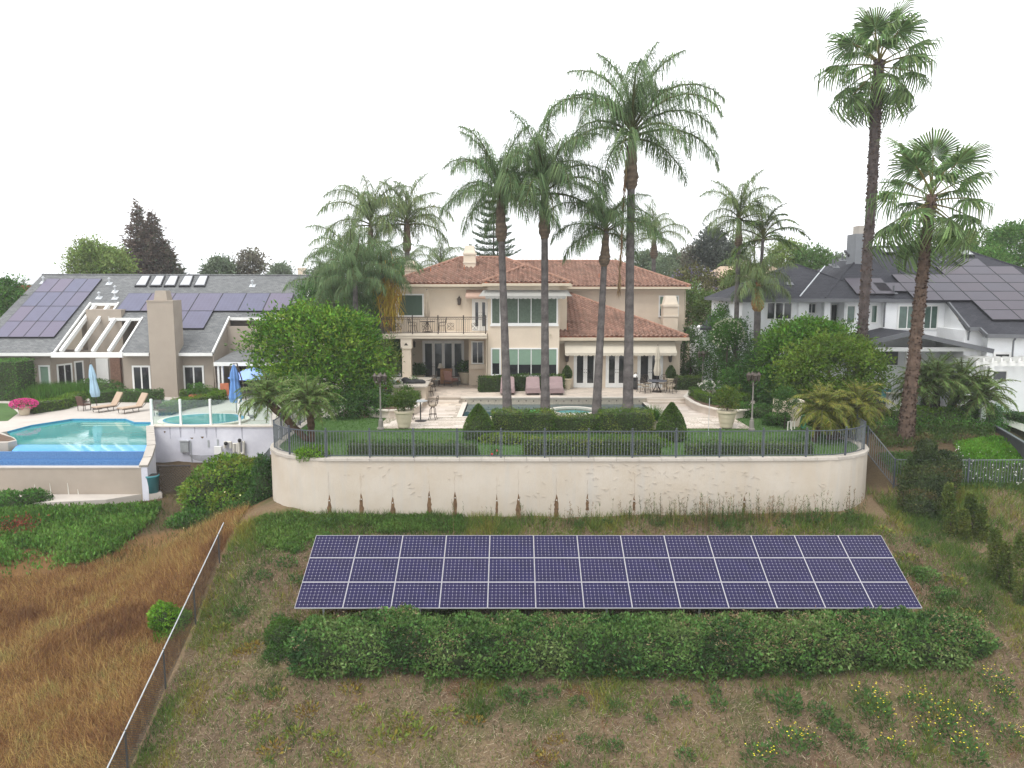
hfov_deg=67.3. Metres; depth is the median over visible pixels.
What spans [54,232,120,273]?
tree
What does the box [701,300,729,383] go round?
shrub tree
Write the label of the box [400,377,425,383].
grill cover
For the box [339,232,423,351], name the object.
feather palm
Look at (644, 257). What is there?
tree
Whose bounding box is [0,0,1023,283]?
sky
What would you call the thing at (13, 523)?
shrub
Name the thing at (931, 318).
window
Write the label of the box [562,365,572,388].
topiary pot
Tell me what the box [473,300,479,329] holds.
door
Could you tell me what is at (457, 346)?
door
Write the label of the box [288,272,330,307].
screen tree
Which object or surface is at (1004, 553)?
upright shrub
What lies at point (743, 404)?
shrub
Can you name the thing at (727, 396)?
potted citrus
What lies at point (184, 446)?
control box
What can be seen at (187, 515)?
hillside shrub
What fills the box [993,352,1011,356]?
window
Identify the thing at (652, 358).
door
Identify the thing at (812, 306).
window
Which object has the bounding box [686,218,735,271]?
tree
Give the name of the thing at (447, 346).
door
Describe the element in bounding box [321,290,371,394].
screen tree
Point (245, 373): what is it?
open parasol
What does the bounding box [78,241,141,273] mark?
tree
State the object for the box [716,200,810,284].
feather palm
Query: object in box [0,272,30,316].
tree
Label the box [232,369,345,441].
date palm
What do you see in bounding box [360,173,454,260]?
feather palm
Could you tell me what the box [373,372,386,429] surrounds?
lamp post
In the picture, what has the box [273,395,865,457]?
iron fence
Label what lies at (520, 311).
window
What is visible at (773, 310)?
window
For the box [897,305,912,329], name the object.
window
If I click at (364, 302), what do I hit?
screen tree
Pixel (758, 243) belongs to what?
feather palm
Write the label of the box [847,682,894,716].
weed plant
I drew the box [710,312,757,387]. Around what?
shrub tree
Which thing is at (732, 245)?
tree
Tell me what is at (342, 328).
round tree
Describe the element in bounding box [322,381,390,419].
shrub
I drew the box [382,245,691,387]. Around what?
beige house
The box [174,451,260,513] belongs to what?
hillside shrub
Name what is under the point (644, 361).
door
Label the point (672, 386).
iron chair
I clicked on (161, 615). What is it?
fence bush
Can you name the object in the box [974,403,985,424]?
garden post
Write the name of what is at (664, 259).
tree
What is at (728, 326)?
tree
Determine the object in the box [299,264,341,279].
tree
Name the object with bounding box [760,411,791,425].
shrub
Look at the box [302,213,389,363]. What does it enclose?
feather palm
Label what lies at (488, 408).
swimming pool
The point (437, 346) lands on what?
door
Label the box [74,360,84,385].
window
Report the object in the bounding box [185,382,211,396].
shrub
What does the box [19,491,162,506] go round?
path
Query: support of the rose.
on the lawn at (394, 434)
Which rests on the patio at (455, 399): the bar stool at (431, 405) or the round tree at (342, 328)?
the bar stool at (431, 405)
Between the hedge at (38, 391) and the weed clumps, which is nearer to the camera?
the weed clumps
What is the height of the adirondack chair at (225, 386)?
1.165 m
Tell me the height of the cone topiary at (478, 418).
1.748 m
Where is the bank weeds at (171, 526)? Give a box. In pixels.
[73,492,259,565]
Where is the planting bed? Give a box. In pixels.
[825,413,1011,436]
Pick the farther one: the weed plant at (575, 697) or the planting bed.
the planting bed
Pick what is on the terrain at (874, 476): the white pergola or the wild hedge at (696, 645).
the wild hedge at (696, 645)
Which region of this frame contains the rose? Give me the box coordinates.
[487,444,498,454]
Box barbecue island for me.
[385,375,431,405]
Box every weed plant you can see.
[231,604,249,616]
[255,568,271,581]
[386,707,422,729]
[503,686,530,709]
[567,694,587,709]
[669,693,692,712]
[769,687,804,714]
[828,718,854,742]
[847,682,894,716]
[977,664,1015,691]
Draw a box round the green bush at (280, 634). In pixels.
[261,615,301,664]
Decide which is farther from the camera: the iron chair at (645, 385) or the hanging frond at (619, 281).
the iron chair at (645, 385)
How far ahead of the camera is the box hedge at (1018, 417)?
41.99 m
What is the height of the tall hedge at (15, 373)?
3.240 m
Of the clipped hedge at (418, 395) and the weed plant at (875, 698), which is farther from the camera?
the clipped hedge at (418, 395)
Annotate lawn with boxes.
[281,415,859,459]
[747,405,1023,428]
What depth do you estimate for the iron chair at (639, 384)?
49.18 m
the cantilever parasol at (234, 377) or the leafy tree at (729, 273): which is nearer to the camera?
the cantilever parasol at (234, 377)
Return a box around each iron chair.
[636,376,644,390]
[640,378,650,391]
[642,374,652,389]
[657,374,666,390]
[665,378,676,393]
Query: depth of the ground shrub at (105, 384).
58.58 m
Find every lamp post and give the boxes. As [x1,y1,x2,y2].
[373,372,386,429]
[698,350,708,388]
[746,371,760,430]
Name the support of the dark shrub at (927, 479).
on the terrain at (874, 476)
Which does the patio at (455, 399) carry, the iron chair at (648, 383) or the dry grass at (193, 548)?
the iron chair at (648, 383)
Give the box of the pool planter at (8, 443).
[0,432,16,450]
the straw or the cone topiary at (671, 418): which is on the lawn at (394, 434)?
the cone topiary at (671, 418)
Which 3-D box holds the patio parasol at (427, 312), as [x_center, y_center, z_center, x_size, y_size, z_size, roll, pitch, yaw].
[-5.569,-4.800,50.395,0.560,2.855,0.546,0,7,0]
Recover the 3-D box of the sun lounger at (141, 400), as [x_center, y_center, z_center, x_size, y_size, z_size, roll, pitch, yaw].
[-25.180,1.277,51.035,0.715,1.197,1.894,4,8,31]
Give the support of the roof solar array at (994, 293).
on the white house at (826, 291)
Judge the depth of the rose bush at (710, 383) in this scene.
46.35 m
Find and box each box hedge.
[30,391,87,413]
[88,387,164,403]
[156,389,226,415]
[179,387,217,397]
[1004,409,1023,423]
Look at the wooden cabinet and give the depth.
52.50 m
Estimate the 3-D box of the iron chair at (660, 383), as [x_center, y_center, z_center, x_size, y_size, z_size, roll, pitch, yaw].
[9.796,-0.099,50.046,0.567,1.020,0.588,4,8,30]
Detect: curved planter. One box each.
[367,391,424,417]
[683,389,754,418]
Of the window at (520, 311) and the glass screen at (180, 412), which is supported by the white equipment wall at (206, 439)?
the glass screen at (180, 412)
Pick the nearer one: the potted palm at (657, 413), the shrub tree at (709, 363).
the potted palm at (657, 413)
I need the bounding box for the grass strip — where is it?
[0,403,17,420]
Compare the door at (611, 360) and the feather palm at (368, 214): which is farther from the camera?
the feather palm at (368, 214)
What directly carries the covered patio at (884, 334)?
on the lawn at (993, 422)
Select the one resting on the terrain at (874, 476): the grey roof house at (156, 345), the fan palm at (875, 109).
the fan palm at (875, 109)
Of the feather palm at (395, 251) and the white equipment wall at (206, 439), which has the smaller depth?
the white equipment wall at (206, 439)
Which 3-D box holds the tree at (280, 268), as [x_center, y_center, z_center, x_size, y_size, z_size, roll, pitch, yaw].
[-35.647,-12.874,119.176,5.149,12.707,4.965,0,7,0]
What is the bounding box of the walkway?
[995,416,1023,431]
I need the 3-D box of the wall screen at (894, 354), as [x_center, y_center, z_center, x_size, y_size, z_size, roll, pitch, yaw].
[23.453,-1.629,47.717,0.974,0.877,0.090,0,7,0]
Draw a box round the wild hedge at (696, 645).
[283,602,1000,684]
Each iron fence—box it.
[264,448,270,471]
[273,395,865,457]
[848,419,1023,487]
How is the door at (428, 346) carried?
in the beige house at (466, 284)
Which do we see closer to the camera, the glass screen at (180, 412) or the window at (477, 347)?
the glass screen at (180, 412)
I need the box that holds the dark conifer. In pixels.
[118,198,187,273]
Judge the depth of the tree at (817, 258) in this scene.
74.23 m
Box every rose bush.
[376,381,393,394]
[385,378,402,384]
[697,380,717,393]
[708,378,727,391]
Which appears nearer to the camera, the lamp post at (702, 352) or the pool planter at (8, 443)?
the pool planter at (8, 443)
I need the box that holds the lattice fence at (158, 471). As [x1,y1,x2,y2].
[156,465,190,491]
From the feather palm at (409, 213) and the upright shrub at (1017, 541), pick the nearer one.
the upright shrub at (1017, 541)
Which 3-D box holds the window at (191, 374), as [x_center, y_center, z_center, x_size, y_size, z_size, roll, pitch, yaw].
[-24.458,-0.384,59.097,1.587,2.079,0.080,0,7,0]
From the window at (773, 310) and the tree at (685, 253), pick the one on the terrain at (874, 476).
the tree at (685, 253)
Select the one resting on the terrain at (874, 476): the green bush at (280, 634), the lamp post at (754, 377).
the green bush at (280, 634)
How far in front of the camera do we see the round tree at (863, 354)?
40.34 m
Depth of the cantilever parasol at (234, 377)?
48.29 m
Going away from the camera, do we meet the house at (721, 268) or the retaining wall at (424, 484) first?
the retaining wall at (424, 484)
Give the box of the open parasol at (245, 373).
[239,366,264,396]
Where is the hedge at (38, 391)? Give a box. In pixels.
[6,379,101,399]
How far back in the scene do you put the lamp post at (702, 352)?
48.73 m
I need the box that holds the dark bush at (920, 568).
[908,556,976,615]
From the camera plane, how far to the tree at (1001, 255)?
68.46 m
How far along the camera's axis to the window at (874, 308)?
48.31 m
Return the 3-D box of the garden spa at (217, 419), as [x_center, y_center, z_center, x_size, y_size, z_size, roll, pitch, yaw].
[-19.070,2.516,47.650,5.500,0.775,4.510,0,7,0]
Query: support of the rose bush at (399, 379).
in the curved planter at (388, 412)
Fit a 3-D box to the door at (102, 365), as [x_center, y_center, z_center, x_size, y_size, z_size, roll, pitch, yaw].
[-33.292,-0.882,62.527,0.979,2.422,0.090,0,7,0]
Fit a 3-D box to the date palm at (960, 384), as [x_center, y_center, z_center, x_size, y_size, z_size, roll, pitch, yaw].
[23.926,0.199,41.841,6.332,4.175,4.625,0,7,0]
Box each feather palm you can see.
[282,257,377,405]
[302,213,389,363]
[308,230,402,352]
[316,175,416,382]
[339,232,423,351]
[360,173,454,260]
[398,246,430,269]
[415,235,464,268]
[438,124,571,411]
[467,106,614,412]
[543,41,726,408]
[549,170,664,416]
[623,199,692,271]
[699,169,783,375]
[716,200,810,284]
[718,244,797,362]
[730,220,783,261]
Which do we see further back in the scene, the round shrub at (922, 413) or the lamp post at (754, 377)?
the round shrub at (922, 413)
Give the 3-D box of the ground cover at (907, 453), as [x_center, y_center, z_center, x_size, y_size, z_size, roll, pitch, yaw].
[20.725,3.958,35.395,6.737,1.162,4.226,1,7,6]
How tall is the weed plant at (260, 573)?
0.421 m
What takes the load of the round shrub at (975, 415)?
on the lawn at (993, 422)
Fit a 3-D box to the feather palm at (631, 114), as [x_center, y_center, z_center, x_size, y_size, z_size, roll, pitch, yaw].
[5.739,-7.225,38.719,9.007,18.649,8.065,-3,8,-23]
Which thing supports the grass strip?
on the pool deck
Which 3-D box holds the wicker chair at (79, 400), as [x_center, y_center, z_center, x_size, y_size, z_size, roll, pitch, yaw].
[-28.834,1.292,51.692,0.608,0.991,0.696,3,8,25]
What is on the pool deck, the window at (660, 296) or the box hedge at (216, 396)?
the box hedge at (216, 396)
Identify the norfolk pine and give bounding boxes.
[469,195,520,256]
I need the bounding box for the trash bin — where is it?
[145,473,159,493]
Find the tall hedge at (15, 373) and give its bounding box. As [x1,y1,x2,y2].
[0,357,36,400]
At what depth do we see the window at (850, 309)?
48.31 m
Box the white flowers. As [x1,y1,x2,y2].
[955,444,1023,482]
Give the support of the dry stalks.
on the terrain at (874, 476)
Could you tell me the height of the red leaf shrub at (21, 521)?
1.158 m
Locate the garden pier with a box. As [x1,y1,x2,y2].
[773,399,804,426]
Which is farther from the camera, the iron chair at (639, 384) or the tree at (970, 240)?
the tree at (970, 240)
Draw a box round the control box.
[179,440,191,461]
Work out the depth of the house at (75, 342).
79.71 m
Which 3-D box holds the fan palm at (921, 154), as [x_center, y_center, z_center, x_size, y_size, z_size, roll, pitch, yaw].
[20.485,-4.146,38.015,6.158,16.234,5.888,-7,10,-44]
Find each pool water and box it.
[8,421,150,444]
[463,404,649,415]
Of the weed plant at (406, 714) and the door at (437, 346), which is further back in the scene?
the door at (437, 346)
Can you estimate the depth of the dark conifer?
84.05 m
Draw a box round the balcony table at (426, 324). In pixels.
[419,321,434,330]
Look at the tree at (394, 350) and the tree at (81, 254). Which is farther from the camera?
the tree at (81, 254)
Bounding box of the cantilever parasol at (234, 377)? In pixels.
[229,363,254,418]
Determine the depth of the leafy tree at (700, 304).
59.42 m
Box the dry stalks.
[439,488,869,534]
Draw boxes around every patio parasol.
[89,363,99,409]
[424,289,430,331]
[653,345,660,392]
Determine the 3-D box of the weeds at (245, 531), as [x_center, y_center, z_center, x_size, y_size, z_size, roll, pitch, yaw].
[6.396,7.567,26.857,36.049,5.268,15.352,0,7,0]
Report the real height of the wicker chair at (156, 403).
0.991 m
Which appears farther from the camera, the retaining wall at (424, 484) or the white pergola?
the white pergola
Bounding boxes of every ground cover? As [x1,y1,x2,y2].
[0,499,164,579]
[872,420,996,449]
[876,450,1023,490]
[953,433,1023,465]
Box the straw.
[134,486,1023,767]
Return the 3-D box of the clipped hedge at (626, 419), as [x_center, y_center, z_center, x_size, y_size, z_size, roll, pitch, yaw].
[2.923,1.726,37.267,8.065,1.453,1.459,0,7,0]
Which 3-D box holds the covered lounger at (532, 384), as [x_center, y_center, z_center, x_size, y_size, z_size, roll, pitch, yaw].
[1.321,0.098,48.481,0.960,1.010,1.640,0,7,0]
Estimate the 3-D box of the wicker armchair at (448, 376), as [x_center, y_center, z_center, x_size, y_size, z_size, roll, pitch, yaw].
[-4.165,-0.390,52.210,0.820,1.051,0.786,5,9,36]
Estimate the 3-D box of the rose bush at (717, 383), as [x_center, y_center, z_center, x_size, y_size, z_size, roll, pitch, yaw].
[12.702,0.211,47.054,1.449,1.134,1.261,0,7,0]
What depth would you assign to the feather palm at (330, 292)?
48.93 m
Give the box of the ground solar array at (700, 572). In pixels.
[295,535,921,616]
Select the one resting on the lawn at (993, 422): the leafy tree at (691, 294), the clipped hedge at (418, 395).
the leafy tree at (691, 294)
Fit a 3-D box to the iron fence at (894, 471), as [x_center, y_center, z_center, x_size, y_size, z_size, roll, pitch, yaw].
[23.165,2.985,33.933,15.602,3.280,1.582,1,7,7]
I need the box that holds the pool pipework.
[214,438,244,453]
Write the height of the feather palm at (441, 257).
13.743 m
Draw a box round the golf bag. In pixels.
[633,372,637,388]
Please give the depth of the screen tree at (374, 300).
56.15 m
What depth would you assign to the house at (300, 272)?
111.84 m
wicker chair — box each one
[75,396,90,410]
[152,400,166,416]
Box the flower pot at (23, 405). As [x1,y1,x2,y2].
[8,397,38,415]
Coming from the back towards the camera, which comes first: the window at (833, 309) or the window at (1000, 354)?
the window at (833, 309)
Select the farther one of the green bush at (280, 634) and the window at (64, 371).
the window at (64, 371)
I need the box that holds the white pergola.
[955,354,1023,400]
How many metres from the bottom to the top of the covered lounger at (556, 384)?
1.010 m
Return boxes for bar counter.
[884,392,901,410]
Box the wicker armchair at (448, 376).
[443,371,458,386]
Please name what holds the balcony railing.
on the beige house at (466, 284)
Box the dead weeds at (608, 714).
[179,525,1023,767]
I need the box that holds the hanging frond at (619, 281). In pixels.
[616,160,627,297]
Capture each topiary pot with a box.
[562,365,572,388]
[665,365,675,388]
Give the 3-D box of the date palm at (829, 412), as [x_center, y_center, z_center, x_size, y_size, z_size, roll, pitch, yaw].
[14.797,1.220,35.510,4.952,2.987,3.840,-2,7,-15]
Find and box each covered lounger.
[500,376,514,392]
[525,376,540,394]
[549,376,563,394]
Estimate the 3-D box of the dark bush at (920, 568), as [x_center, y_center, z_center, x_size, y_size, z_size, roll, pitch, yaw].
[15.210,7.904,27.828,1.928,2.475,4.491,-1,7,-11]
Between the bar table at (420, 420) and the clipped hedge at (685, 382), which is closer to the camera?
the bar table at (420, 420)
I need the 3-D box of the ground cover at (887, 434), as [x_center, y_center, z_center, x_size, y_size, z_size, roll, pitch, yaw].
[21.792,2.505,39.673,8.484,0.977,2.945,-2,7,-14]
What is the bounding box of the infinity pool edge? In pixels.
[0,426,156,500]
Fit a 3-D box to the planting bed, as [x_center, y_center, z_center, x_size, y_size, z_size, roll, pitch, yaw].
[21.226,2.142,40.465,10.112,1.281,1.910,0,7,-3]
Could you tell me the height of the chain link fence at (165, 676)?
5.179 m
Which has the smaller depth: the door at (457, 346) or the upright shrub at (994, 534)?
the upright shrub at (994, 534)
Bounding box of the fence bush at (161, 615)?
[145,599,192,643]
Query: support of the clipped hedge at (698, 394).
on the curved planter at (696, 405)
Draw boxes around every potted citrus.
[386,382,417,427]
[711,384,742,428]
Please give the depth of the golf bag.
50.22 m
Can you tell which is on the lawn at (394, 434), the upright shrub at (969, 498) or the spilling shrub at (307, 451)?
the spilling shrub at (307, 451)
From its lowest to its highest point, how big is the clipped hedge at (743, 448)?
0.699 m
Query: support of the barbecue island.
on the patio at (455, 399)
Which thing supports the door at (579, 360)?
in the beige house at (466, 284)
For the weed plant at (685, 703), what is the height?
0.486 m
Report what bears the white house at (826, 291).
on the lawn at (993, 422)
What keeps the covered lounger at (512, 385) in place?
on the patio at (455, 399)
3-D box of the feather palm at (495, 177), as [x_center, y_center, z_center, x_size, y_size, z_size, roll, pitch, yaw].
[-0.346,-5.494,38.878,7.122,15.186,7.112,0,7,0]
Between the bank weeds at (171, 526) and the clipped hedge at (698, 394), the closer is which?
the bank weeds at (171, 526)
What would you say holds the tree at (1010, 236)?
on the terrain at (874, 476)
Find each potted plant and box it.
[412,362,427,376]
[454,360,468,383]
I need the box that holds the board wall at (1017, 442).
[993,425,1023,458]
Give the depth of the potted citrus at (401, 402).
38.09 m
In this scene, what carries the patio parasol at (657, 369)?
on the patio at (455, 399)
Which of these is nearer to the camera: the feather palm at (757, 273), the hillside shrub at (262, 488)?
the hillside shrub at (262, 488)
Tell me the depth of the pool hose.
45.21 m
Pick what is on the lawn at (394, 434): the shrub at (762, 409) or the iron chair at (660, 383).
the shrub at (762, 409)
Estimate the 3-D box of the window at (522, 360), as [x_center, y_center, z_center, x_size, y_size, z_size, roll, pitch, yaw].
[1.248,-1.434,50.195,3.490,1.859,0.080,0,7,0]
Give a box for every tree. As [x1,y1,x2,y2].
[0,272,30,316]
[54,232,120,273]
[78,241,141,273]
[197,252,240,273]
[224,295,398,416]
[232,245,271,273]
[266,260,295,274]
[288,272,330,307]
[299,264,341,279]
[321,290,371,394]
[343,286,389,387]
[360,285,379,324]
[370,300,413,376]
[370,333,404,393]
[377,255,404,341]
[634,245,667,270]
[645,249,690,277]
[648,256,691,283]
[675,239,716,287]
[678,275,704,365]
[680,319,708,378]
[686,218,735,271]
[686,287,723,326]
[689,315,721,388]
[693,326,731,383]
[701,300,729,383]
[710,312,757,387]
[711,237,752,269]
[713,360,759,401]
[717,259,765,288]
[734,335,783,400]
[746,310,861,401]
[749,366,804,407]
[759,231,807,268]
[764,326,902,422]
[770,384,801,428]
[785,241,839,269]
[818,251,845,268]
[943,227,980,320]
[969,218,1023,267]
[973,243,1019,264]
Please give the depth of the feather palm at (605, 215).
38.62 m
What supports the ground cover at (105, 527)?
on the terrain at (874, 476)
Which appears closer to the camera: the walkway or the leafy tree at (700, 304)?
the walkway
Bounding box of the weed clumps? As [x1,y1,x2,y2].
[210,508,1023,767]
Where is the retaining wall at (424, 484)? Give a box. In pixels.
[270,415,868,517]
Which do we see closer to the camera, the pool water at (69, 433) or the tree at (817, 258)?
the pool water at (69, 433)
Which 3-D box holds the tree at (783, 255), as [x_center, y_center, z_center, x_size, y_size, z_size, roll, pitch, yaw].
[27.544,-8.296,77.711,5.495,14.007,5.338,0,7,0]
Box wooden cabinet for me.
[440,368,452,383]
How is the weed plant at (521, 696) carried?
on the terrain at (874, 476)
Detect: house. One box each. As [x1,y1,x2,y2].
[0,274,320,396]
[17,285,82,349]
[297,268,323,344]
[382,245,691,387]
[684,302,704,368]
[695,260,775,315]
[704,226,1023,411]
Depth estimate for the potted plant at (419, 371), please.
53.31 m
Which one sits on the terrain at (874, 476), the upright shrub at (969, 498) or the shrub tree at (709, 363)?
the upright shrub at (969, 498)
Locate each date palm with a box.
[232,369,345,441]
[788,379,897,442]
[886,349,1020,419]
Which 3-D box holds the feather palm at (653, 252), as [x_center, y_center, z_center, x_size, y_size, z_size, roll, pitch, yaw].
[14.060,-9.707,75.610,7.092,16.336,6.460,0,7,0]
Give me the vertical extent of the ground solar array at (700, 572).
2.839 m
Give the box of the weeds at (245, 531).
[129,481,1023,767]
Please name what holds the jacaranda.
on the terrain at (874, 476)
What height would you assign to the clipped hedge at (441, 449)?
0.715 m
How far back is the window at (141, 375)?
59.08 m
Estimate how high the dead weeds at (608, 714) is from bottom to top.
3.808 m
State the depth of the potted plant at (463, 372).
53.21 m
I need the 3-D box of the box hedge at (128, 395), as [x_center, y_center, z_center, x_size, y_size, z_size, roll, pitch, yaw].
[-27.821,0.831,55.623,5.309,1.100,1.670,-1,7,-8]
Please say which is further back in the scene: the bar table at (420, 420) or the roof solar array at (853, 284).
the roof solar array at (853, 284)
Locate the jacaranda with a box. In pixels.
[667,261,727,324]
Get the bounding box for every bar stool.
[425,375,434,395]
[428,395,438,419]
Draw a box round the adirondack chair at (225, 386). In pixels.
[220,383,228,399]
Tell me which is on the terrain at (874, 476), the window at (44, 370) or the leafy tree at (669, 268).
the leafy tree at (669, 268)
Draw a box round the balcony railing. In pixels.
[383,315,486,333]
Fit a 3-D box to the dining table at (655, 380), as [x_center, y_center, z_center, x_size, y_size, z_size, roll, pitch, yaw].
[9.283,0.148,49.222,1.280,0.755,1.280,0,7,0]
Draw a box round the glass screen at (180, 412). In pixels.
[149,399,271,424]
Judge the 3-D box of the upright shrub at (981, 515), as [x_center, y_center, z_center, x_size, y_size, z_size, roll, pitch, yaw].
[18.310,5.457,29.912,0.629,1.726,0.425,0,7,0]
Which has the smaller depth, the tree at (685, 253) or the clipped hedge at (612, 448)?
the clipped hedge at (612, 448)
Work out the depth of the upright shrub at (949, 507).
30.39 m
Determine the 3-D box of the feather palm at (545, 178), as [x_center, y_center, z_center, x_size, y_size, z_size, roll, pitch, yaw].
[1.422,-5.796,39.018,7.443,15.739,8.314,0,7,0]
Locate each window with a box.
[38,365,50,384]
[56,363,72,383]
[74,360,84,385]
[132,366,151,390]
[183,366,204,390]
[397,294,423,316]
[471,341,483,363]
[491,298,500,323]
[491,348,500,375]
[507,298,557,323]
[509,348,557,375]
[658,295,678,316]
[766,302,792,319]
[809,303,816,313]
[830,304,836,320]
[845,305,855,322]
[870,305,877,322]
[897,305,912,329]
[923,305,938,329]
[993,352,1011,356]
[993,370,1007,380]
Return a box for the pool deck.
[0,378,349,434]
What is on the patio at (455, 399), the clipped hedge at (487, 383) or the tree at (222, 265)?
the clipped hedge at (487, 383)
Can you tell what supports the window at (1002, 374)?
in the white house at (826, 291)
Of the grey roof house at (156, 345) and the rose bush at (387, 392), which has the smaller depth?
the rose bush at (387, 392)
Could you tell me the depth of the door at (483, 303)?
51.98 m
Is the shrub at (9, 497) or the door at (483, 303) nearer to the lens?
the shrub at (9, 497)
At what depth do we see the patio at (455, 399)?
46.84 m
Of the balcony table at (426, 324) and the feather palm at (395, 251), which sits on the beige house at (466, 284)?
the balcony table at (426, 324)
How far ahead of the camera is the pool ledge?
40.12 m
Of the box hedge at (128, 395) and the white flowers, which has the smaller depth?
the white flowers
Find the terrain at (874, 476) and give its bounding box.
[0,294,1023,767]
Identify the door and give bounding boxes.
[96,358,109,382]
[423,342,433,377]
[433,342,442,380]
[443,342,452,367]
[453,342,462,380]
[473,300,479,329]
[480,300,486,329]
[575,355,584,386]
[585,355,594,386]
[607,355,616,386]
[617,355,623,386]
[638,355,649,386]
[650,355,661,386]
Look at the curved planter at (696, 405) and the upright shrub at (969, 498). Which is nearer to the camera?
the upright shrub at (969, 498)
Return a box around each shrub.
[0,487,53,507]
[0,512,47,535]
[0,518,34,549]
[65,378,126,390]
[163,499,242,538]
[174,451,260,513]
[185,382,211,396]
[235,452,272,508]
[293,444,331,461]
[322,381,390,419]
[364,402,381,417]
[478,430,525,444]
[637,437,670,446]
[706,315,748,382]
[725,401,754,413]
[741,403,772,417]
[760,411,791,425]
[880,404,967,425]
[895,431,964,522]
[941,482,957,535]
[942,404,1004,424]
[956,507,972,541]
[963,490,978,535]
[975,503,989,542]
[986,525,1003,582]
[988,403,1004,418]
[997,540,1014,591]
[1011,530,1023,605]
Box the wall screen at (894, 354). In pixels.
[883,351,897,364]
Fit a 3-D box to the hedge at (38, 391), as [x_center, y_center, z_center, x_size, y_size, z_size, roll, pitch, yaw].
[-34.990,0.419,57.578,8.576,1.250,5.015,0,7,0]
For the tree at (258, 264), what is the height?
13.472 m
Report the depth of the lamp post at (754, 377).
37.54 m
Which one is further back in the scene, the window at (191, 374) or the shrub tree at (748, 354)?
the window at (191, 374)
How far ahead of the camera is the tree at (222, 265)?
88.09 m
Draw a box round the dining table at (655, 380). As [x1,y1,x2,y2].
[647,379,666,392]
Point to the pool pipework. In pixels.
(218, 450)
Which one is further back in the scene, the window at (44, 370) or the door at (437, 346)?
the window at (44, 370)
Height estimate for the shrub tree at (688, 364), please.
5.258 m
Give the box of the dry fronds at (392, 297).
[371,253,405,343]
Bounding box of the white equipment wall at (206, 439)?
[149,425,287,462]
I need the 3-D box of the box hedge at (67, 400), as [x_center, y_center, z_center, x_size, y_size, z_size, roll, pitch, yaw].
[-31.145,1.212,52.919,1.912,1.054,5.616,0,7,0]
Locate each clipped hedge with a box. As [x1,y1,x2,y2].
[345,437,478,454]
[379,390,420,404]
[476,372,565,392]
[490,404,655,434]
[521,432,662,454]
[673,374,701,389]
[683,437,814,454]
[688,386,750,404]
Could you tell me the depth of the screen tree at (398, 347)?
52.52 m
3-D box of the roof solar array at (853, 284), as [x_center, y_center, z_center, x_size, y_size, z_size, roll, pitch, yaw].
[22.682,-6.208,48.852,2.370,1.098,2.041,0,7,0]
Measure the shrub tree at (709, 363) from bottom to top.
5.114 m
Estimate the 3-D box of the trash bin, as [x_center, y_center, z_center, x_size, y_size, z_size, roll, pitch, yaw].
[-18.185,5.034,38.836,0.720,0.905,0.702,0,7,0]
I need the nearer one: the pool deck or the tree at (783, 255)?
the pool deck
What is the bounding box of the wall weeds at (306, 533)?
[254,509,467,553]
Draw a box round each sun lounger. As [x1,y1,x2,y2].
[91,392,122,412]
[117,392,147,413]
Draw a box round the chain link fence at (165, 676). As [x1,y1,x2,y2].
[107,522,223,767]
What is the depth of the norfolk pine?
76.12 m
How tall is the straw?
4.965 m
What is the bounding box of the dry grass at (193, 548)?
[0,499,251,767]
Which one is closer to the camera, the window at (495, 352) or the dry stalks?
the dry stalks
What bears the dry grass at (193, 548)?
on the terrain at (874, 476)
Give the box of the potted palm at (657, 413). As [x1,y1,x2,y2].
[644,403,662,429]
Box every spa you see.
[157,413,249,424]
[550,406,591,416]
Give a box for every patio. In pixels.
[383,372,748,428]
[852,328,994,404]
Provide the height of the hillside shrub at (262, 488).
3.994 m
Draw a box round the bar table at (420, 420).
[415,400,427,421]
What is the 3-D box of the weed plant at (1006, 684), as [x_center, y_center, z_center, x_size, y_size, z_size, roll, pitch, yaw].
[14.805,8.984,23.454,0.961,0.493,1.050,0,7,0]
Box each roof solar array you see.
[0,279,101,337]
[117,293,293,328]
[844,278,894,294]
[874,258,1023,320]
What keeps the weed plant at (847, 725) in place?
on the terrain at (874, 476)
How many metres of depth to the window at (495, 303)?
49.77 m
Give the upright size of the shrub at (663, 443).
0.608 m
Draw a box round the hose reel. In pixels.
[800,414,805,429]
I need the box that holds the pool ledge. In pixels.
[12,445,146,450]
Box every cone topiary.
[462,403,493,441]
[656,402,686,441]
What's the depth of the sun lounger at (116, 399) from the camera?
51.79 m
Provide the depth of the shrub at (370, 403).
42.36 m
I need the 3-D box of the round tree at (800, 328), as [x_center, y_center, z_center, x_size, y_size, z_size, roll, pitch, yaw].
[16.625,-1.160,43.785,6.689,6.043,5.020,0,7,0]
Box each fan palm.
[813,0,945,378]
[864,126,1007,445]
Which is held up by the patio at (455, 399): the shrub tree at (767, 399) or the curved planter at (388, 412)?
the curved planter at (388, 412)
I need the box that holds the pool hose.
[192,455,213,460]

